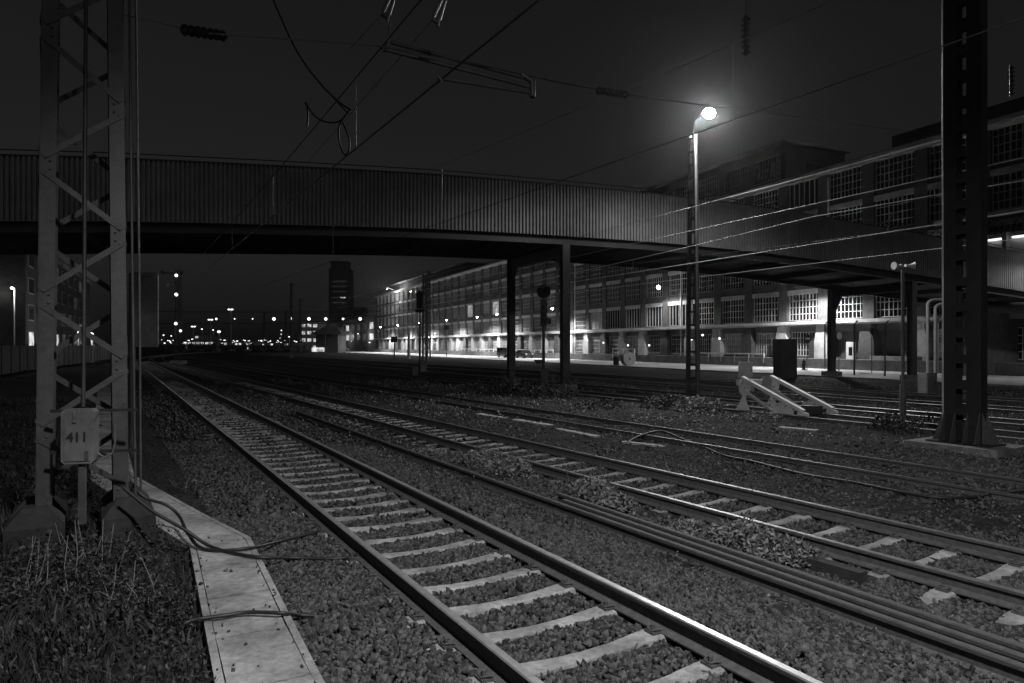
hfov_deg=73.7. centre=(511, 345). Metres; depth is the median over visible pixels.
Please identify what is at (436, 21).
overhead line
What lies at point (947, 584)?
railway track
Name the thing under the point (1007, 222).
window
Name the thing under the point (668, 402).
weed clump
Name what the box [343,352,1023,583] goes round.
kerb
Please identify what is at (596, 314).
window
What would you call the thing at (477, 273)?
window
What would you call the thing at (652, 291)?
window
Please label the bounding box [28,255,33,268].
window
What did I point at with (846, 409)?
railway track
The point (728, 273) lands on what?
overhead line
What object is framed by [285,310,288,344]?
catenary mast
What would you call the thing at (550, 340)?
window
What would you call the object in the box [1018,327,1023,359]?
window
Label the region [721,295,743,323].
window
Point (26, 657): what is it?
grass
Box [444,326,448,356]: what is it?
railway signal
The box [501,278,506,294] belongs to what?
window
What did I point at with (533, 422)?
board
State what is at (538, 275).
window
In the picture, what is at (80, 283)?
window
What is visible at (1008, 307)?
duct
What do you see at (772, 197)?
window
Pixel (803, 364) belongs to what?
hydrant
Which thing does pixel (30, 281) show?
window
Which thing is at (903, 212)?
window
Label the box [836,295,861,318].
window
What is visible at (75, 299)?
window
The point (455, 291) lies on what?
window
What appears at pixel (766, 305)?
window
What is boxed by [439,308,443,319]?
window
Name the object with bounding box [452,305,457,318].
window
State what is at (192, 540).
cable
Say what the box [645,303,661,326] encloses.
window
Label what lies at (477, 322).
window
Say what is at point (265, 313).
catenary mast
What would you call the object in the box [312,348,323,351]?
window
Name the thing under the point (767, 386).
buffer stop
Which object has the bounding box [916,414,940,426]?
weed clump
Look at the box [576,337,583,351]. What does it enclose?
window
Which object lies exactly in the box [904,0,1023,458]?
channel mast
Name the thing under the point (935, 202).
window
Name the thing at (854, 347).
fence post
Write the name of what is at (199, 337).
station building
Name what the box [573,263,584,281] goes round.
window
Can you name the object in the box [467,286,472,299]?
window
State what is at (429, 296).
catenary mast
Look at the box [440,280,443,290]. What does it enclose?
window
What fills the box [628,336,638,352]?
window
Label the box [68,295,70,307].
window
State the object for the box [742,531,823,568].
weed clump
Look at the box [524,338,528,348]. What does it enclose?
window
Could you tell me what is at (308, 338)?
lit hall
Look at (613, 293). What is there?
window
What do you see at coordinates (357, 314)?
office building
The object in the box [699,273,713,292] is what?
window
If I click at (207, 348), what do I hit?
freight wagon
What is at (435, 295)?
window
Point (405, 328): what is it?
window
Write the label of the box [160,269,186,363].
signal mast
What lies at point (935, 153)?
window
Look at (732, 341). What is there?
window
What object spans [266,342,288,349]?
station building
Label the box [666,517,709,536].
weed clump
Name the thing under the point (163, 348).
freight wagon
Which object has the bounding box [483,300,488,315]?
window
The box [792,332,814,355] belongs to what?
window
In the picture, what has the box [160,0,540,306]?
overhead line
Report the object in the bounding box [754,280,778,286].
window
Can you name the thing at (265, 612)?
cable
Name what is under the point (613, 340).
window
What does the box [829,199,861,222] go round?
window
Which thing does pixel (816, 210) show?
window
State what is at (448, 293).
window
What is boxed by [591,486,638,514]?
weed clump
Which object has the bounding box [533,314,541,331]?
window
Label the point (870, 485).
cable
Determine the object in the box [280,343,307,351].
freight wagon
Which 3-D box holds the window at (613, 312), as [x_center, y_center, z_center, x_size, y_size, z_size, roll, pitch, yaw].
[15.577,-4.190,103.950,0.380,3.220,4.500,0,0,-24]
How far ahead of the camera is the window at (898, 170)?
61.80 m
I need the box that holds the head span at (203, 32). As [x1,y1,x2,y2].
[125,0,1015,138]
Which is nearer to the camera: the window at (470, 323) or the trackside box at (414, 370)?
the trackside box at (414, 370)
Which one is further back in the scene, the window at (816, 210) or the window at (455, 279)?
the window at (455, 279)
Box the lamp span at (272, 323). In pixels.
[159,311,379,323]
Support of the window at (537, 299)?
in the factory building at (740, 315)
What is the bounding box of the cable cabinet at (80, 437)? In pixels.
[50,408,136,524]
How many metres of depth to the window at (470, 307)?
160.54 m
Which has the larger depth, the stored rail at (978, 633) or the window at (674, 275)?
the window at (674, 275)
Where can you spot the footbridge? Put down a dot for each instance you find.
(191, 207)
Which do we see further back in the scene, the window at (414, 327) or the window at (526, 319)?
the window at (414, 327)
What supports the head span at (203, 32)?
attached to the lattice mast at (43, 509)
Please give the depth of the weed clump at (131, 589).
5.80 m
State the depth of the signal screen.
14.04 m
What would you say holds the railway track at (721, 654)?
on the ground at (160, 469)
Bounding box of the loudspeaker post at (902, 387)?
[891,262,915,417]
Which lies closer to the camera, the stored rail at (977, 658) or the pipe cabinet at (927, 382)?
the stored rail at (977, 658)
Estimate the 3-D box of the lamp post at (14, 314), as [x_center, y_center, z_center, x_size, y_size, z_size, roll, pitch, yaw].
[-43.725,-1.421,59.823,0.284,7.382,0.453,0,0,0]
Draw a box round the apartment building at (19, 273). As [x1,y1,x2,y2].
[0,255,92,345]
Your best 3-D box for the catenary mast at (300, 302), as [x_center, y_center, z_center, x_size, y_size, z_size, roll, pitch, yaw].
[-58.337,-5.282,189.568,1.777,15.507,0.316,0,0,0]
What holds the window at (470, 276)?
in the factory building at (469, 330)
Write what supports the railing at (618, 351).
on the factory building at (740, 315)
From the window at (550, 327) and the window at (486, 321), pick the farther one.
the window at (486, 321)
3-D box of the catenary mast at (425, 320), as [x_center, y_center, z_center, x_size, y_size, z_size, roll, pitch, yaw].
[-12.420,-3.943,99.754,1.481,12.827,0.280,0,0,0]
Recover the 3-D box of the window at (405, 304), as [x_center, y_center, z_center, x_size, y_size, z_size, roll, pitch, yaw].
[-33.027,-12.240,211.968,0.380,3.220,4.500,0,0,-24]
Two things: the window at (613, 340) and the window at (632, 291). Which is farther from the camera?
the window at (613, 340)
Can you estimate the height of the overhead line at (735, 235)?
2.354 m
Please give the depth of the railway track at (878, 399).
38.52 m
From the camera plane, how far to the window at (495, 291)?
146.21 m
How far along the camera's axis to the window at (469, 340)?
161.17 m
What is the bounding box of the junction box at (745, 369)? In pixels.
[737,362,752,379]
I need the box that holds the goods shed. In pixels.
[311,326,350,352]
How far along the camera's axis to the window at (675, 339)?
90.39 m
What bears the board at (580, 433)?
on the ground at (160, 469)
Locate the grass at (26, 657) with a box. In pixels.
[0,395,219,682]
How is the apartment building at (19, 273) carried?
on the ground at (160, 469)
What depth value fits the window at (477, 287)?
155.95 m
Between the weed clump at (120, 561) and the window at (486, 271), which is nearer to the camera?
the weed clump at (120, 561)
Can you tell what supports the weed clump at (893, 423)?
on the ground at (160, 469)
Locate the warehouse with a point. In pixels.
(362, 335)
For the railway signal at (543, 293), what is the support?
on the ground at (160, 469)
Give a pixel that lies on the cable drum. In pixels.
(627, 358)
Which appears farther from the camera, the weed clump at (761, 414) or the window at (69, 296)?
the window at (69, 296)
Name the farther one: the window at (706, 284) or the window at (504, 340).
the window at (504, 340)
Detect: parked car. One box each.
[497,347,506,357]
[515,350,533,357]
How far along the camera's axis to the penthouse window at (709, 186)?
89.99 m
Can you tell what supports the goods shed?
on the ground at (160, 469)
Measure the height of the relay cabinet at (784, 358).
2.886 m
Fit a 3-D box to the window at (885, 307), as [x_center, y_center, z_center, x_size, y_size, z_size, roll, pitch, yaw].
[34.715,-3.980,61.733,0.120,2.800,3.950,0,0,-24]
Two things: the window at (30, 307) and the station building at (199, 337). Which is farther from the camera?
the station building at (199, 337)
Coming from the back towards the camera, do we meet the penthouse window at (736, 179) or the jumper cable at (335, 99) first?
the penthouse window at (736, 179)
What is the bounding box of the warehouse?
[327,315,375,350]
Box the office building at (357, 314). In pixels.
[354,307,367,318]
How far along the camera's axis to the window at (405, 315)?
212.58 m
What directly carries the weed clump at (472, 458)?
on the ground at (160, 469)
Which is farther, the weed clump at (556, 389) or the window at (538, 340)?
the window at (538, 340)
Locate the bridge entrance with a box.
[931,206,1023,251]
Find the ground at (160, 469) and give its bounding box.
[0,347,1023,682]
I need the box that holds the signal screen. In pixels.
[129,272,158,454]
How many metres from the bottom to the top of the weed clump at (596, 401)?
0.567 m
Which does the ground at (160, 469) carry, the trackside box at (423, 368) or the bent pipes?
the trackside box at (423, 368)
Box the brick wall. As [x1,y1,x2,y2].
[963,312,1018,375]
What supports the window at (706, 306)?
in the factory building at (740, 315)
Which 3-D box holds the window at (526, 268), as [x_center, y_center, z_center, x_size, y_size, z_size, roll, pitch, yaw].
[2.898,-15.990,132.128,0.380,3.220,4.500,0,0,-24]
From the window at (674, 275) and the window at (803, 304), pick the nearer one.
the window at (803, 304)
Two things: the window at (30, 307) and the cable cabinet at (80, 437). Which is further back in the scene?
the window at (30, 307)
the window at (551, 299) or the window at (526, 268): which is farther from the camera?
the window at (526, 268)
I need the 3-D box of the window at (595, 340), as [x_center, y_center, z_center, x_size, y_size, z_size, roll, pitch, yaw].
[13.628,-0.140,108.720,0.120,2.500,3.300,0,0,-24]
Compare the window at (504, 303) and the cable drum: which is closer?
the cable drum
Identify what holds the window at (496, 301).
in the factory building at (469, 330)
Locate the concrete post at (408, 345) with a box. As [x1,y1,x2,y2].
[407,327,409,358]
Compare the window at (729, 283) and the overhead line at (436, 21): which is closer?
the overhead line at (436, 21)
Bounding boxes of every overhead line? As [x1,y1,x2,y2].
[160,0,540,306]
[163,0,1023,320]
[299,212,1023,324]
[303,119,1023,324]
[308,0,446,161]
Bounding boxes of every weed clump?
[0,520,115,618]
[31,520,156,585]
[76,557,179,621]
[165,475,200,493]
[412,444,446,457]
[451,445,502,468]
[483,456,534,476]
[488,370,535,395]
[522,379,579,398]
[560,470,618,502]
[574,397,620,409]
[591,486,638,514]
[638,389,694,409]
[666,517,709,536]
[670,393,728,413]
[703,514,780,553]
[737,408,782,420]
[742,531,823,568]
[866,408,925,433]
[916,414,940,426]
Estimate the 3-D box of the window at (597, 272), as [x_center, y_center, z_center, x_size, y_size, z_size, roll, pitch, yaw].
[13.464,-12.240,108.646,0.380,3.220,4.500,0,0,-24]
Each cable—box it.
[123,487,358,559]
[130,478,317,551]
[182,610,313,625]
[273,0,351,155]
[627,430,1023,499]
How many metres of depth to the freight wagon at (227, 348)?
233.70 m
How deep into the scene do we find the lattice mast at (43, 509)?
7.58 m
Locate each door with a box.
[742,363,751,376]
[808,335,814,357]
[846,342,855,358]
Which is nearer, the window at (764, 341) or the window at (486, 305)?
the window at (764, 341)
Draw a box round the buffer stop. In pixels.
[736,375,838,415]
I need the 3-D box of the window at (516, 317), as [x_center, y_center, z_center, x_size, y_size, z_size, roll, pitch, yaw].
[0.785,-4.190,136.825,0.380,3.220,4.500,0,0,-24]
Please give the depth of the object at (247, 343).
300.00 m
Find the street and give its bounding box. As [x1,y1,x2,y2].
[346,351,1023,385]
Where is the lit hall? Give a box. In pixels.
[300,321,326,350]
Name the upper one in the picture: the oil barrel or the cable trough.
the oil barrel
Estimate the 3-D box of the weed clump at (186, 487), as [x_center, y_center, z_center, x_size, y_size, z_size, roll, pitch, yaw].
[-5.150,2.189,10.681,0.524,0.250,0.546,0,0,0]
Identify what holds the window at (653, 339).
in the factory building at (740, 315)
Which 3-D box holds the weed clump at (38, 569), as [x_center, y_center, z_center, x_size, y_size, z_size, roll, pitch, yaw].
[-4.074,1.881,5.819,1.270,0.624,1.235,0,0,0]
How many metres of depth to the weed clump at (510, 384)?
33.37 m
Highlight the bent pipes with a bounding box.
[926,298,941,372]
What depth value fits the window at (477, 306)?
155.95 m
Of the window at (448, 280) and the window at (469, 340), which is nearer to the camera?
the window at (469, 340)
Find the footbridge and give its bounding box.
[0,149,1023,390]
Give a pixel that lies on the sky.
(241, 97)
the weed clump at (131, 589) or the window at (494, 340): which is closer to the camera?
the weed clump at (131, 589)
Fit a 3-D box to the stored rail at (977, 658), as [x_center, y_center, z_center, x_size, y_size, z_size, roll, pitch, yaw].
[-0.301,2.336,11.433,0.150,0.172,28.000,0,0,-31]
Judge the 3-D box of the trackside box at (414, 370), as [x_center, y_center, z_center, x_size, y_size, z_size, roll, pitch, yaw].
[-7.857,2.154,55.455,0.495,0.772,0.385,0,0,-17]
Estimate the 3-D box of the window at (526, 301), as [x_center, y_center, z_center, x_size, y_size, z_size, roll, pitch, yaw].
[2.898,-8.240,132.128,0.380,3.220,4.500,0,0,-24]
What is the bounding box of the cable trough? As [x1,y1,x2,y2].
[90,384,324,682]
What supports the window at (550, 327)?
in the factory building at (740, 315)
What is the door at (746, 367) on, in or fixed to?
in the junction box at (745, 369)
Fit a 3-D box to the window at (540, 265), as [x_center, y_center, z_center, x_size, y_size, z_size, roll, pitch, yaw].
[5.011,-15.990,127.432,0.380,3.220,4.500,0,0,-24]
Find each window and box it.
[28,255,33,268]
[28,277,33,294]
[28,304,33,320]
[28,331,33,345]
[62,292,65,305]
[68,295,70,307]
[74,278,76,290]
[74,297,76,309]
[79,281,81,292]
[79,299,81,310]
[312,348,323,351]
[403,300,406,310]
[403,313,406,323]
[403,327,406,336]
[412,298,415,309]
[412,312,415,322]
[412,326,415,336]
[433,293,437,305]
[433,308,437,320]
[433,324,437,335]
[434,282,437,291]
[439,292,443,304]
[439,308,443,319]
[439,323,443,335]
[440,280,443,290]
[446,291,450,303]
[446,307,450,318]
[446,322,450,334]
[447,278,450,288]
[452,289,457,302]
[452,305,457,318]
[452,322,457,334]
[453,276,457,287]
[459,287,464,301]
[459,304,464,317]
[459,321,464,334]
[460,275,464,285]
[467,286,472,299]
[467,303,472,316]
[467,320,472,333]
[468,272,472,283]
[468,339,470,349]
[474,284,480,298]
[474,302,480,316]
[474,320,480,333]
[475,270,480,282]
[476,339,478,349]
[483,282,488,297]
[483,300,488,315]
[483,319,488,333]
[484,268,488,280]
[485,339,487,349]
[492,280,498,295]
[492,299,498,314]
[492,318,498,332]
[493,265,498,278]
[493,339,496,350]
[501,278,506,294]
[501,298,506,313]
[501,317,506,332]
[502,263,506,276]
[503,339,506,346]
[515,275,518,291]
[515,296,518,311]
[515,316,518,332]
[522,273,529,290]
[522,294,529,310]
[522,315,529,331]
[523,265,529,271]
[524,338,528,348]
[533,270,542,288]
[533,293,541,309]
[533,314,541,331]
[535,262,542,268]
[536,338,540,350]
[546,267,555,286]
[547,290,555,308]
[547,313,555,330]
[548,338,553,351]
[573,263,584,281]
[573,285,584,305]
[573,310,584,329]
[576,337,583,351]
[589,282,601,303]
[589,308,601,328]
[591,265,601,278]
[592,337,599,351]
[606,280,619,301]
[606,307,619,328]
[608,266,619,275]
[609,336,618,352]
[625,276,639,299]
[625,305,639,327]
[626,267,639,272]
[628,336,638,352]
[645,273,661,297]
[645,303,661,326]
[649,335,660,352]
[668,271,686,295]
[668,300,686,325]
[671,335,684,353]
[674,183,692,196]
[693,298,713,324]
[698,175,718,198]
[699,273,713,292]
[700,334,711,353]
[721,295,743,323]
[723,276,743,289]
[725,165,747,194]
[725,333,741,354]
[752,292,778,322]
[754,155,779,185]
[754,189,778,208]
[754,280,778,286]
[756,333,776,354]
[788,288,817,320]
[789,178,817,209]
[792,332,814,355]
[802,209,817,214]
[806,164,822,171]
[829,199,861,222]
[830,166,861,200]
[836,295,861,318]
[874,187,913,227]
[876,152,913,189]
[876,296,906,317]
[927,181,965,221]
[927,229,965,237]
[929,138,965,177]
[929,304,941,314]
[933,329,941,357]
[990,163,1023,210]
[990,216,1023,233]
[992,122,1023,163]
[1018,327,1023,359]
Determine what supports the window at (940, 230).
in the factory building at (740, 315)
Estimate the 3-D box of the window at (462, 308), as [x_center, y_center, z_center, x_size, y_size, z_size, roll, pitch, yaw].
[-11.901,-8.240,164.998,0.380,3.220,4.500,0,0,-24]
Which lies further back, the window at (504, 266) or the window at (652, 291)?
the window at (504, 266)
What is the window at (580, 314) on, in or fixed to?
in the factory building at (740, 315)
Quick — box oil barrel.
[613,356,618,364]
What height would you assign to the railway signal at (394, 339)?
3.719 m
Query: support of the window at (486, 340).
in the factory building at (469, 330)
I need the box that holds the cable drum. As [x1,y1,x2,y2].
[620,352,635,364]
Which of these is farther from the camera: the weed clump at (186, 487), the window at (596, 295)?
the window at (596, 295)
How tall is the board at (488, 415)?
0.041 m
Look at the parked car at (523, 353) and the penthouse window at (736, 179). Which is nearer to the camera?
the penthouse window at (736, 179)
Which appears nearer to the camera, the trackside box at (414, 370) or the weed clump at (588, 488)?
the weed clump at (588, 488)
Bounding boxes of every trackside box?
[412,367,417,374]
[421,365,426,371]
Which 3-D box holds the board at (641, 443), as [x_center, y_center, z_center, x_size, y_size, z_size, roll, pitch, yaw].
[3.204,2.417,16.698,1.199,0.043,0.283,0,0,45]
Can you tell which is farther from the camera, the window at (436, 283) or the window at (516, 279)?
the window at (436, 283)
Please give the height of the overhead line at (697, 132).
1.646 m
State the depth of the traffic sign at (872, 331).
56.04 m
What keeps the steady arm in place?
attached to the head span at (203, 32)
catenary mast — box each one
[263,312,267,352]
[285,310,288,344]
[290,282,295,357]
[299,298,304,353]
[422,274,431,360]
[427,271,434,357]
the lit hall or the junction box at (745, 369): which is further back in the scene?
the lit hall
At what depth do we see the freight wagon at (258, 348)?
233.70 m
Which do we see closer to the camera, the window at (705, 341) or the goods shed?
the window at (705, 341)
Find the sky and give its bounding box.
[0,0,1023,346]
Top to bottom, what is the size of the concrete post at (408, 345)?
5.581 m
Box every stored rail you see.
[295,411,1023,682]
[556,492,1023,652]
[562,499,1023,662]
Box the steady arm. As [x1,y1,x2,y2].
[381,0,535,98]
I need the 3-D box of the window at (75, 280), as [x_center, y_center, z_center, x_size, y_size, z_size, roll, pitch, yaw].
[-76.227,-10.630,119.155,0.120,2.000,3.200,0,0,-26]
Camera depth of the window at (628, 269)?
99.88 m
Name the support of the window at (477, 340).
in the factory building at (469, 330)
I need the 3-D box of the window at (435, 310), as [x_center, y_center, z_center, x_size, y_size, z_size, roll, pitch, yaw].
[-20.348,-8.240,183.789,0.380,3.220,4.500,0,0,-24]
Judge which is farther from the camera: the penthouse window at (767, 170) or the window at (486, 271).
the window at (486, 271)
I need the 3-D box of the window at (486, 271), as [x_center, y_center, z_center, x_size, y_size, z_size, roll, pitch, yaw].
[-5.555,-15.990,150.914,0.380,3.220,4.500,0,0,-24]
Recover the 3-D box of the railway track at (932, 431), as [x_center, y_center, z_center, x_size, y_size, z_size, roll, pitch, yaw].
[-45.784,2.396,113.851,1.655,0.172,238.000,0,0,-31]
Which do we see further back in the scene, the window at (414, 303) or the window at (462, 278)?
the window at (414, 303)
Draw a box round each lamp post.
[10,287,14,345]
[228,309,232,350]
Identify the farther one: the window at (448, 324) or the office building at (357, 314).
the office building at (357, 314)
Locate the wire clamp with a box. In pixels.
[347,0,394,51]
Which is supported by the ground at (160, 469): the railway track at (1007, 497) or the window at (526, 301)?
the railway track at (1007, 497)
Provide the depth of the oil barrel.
78.72 m
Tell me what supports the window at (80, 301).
in the apartment building at (19, 273)
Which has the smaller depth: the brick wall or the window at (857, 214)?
the brick wall
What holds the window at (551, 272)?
in the factory building at (740, 315)
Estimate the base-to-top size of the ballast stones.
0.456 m
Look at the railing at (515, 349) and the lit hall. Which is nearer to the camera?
the railing at (515, 349)
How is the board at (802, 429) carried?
on the ground at (160, 469)
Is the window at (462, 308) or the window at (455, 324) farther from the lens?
the window at (455, 324)
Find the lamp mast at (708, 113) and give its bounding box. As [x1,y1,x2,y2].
[685,108,715,400]
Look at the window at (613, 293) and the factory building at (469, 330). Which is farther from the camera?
the factory building at (469, 330)
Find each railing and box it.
[461,349,553,352]
[612,348,634,357]
[700,352,764,362]
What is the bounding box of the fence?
[0,343,110,374]
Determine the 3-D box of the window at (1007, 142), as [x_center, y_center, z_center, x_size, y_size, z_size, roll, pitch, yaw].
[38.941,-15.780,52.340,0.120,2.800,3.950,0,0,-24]
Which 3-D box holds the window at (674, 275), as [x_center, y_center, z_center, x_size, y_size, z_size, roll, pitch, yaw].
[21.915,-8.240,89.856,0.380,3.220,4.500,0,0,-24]
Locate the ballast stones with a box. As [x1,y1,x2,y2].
[136,390,1023,682]
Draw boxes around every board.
[475,413,507,418]
[512,419,552,425]
[556,428,599,437]
[621,441,664,447]
[778,426,818,431]
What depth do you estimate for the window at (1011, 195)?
53.11 m
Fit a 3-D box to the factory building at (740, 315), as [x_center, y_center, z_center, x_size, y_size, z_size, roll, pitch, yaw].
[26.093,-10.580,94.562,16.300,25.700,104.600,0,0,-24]
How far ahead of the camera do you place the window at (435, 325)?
184.02 m
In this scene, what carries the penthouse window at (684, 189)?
in the factory building at (740, 315)
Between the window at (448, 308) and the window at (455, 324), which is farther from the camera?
the window at (448, 308)
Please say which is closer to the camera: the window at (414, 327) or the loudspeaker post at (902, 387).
the loudspeaker post at (902, 387)
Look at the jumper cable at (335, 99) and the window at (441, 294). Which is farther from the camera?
the window at (441, 294)
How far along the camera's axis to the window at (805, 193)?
71.29 m
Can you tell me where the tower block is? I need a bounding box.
[329,261,353,322]
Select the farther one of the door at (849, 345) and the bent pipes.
the door at (849, 345)
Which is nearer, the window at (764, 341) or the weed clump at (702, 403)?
the weed clump at (702, 403)
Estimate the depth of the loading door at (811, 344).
69.97 m
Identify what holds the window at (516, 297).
in the factory building at (740, 315)
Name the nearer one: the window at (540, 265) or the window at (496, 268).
the window at (540, 265)
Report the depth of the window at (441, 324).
179.58 m
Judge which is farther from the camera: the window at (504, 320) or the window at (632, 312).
the window at (504, 320)
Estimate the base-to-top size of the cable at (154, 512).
0.753 m
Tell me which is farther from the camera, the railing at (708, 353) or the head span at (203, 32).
the railing at (708, 353)
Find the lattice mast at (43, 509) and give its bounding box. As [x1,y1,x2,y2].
[3,0,155,554]
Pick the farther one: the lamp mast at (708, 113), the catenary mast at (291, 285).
the catenary mast at (291, 285)
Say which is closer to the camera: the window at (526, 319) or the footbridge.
the footbridge
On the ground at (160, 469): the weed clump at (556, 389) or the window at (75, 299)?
the weed clump at (556, 389)
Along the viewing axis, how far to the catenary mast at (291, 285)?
126.32 m
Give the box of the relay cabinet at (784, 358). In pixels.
[773,339,796,378]
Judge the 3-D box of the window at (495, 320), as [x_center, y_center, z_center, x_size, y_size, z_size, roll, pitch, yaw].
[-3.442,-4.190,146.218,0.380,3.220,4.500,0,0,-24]
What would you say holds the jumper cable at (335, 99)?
hanging from the overhead line at (472, 53)
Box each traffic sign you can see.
[804,334,810,342]
[837,332,841,370]
[870,328,874,372]
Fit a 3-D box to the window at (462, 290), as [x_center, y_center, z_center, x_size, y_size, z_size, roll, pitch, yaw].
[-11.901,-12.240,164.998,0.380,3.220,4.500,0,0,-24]
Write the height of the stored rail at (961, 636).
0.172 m
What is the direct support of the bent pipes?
on the pipe cabinet at (927, 382)
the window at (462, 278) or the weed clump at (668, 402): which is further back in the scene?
the window at (462, 278)
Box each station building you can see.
[159,340,182,349]
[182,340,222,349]
[195,335,216,339]
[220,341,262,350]
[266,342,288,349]
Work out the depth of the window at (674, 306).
90.12 m
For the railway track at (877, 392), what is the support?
on the ground at (160, 469)
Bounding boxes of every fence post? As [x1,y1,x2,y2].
[824,321,826,368]
[853,320,857,374]
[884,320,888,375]
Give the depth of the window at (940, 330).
58.07 m
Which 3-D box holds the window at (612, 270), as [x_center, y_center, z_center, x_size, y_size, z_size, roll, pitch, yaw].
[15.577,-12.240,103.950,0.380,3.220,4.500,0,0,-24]
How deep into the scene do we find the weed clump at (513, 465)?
12.88 m
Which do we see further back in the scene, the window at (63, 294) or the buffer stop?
the window at (63, 294)
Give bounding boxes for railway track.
[135,350,822,682]
[146,353,1023,503]
[152,351,1023,624]
[169,351,1023,427]
[171,353,1023,443]
[183,351,1023,413]
[199,351,1023,402]
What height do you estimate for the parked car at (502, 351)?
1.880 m
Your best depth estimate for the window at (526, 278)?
132.59 m
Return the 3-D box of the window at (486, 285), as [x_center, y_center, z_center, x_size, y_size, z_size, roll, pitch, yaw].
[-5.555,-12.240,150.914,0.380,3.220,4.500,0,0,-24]
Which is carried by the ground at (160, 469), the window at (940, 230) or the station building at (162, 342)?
the station building at (162, 342)
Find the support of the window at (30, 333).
in the apartment building at (19, 273)
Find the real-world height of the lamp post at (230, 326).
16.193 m
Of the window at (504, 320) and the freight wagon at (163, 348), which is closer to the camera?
the window at (504, 320)
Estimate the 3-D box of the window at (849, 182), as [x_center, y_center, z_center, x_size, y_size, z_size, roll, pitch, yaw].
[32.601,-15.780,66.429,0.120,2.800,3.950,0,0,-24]
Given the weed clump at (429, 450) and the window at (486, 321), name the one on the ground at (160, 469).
the weed clump at (429, 450)
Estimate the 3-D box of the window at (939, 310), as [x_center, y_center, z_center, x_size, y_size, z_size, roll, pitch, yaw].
[36.709,-4.190,56.982,0.380,3.220,4.500,0,0,-24]
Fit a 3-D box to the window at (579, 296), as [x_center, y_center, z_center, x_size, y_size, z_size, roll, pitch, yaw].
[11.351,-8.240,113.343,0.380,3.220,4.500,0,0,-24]
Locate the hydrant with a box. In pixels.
[800,359,806,369]
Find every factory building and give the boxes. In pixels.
[370,259,506,355]
[500,96,1023,375]
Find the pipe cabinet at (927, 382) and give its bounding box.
[918,372,936,393]
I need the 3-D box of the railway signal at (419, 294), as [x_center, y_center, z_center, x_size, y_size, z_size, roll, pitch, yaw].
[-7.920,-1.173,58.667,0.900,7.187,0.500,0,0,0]
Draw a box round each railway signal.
[391,337,397,360]
[415,290,424,372]
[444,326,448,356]
[534,285,550,385]
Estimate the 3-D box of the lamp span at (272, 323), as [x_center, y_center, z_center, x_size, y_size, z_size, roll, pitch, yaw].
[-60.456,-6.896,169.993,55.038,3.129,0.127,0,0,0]
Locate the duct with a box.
[988,302,1023,313]
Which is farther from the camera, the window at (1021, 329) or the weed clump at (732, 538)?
the window at (1021, 329)
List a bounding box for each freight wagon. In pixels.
[157,344,185,351]
[188,343,216,351]
[219,343,246,351]
[249,343,277,351]
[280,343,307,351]
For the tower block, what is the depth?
450.00 m
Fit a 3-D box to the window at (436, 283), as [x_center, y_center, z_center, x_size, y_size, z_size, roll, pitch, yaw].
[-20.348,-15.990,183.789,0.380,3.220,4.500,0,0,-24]
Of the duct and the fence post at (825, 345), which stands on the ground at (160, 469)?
the fence post at (825, 345)
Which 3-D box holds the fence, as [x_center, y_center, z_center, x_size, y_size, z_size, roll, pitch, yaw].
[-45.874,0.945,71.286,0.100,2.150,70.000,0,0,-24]
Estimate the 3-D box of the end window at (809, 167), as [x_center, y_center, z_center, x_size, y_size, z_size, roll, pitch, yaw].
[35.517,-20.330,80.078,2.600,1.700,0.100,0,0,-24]

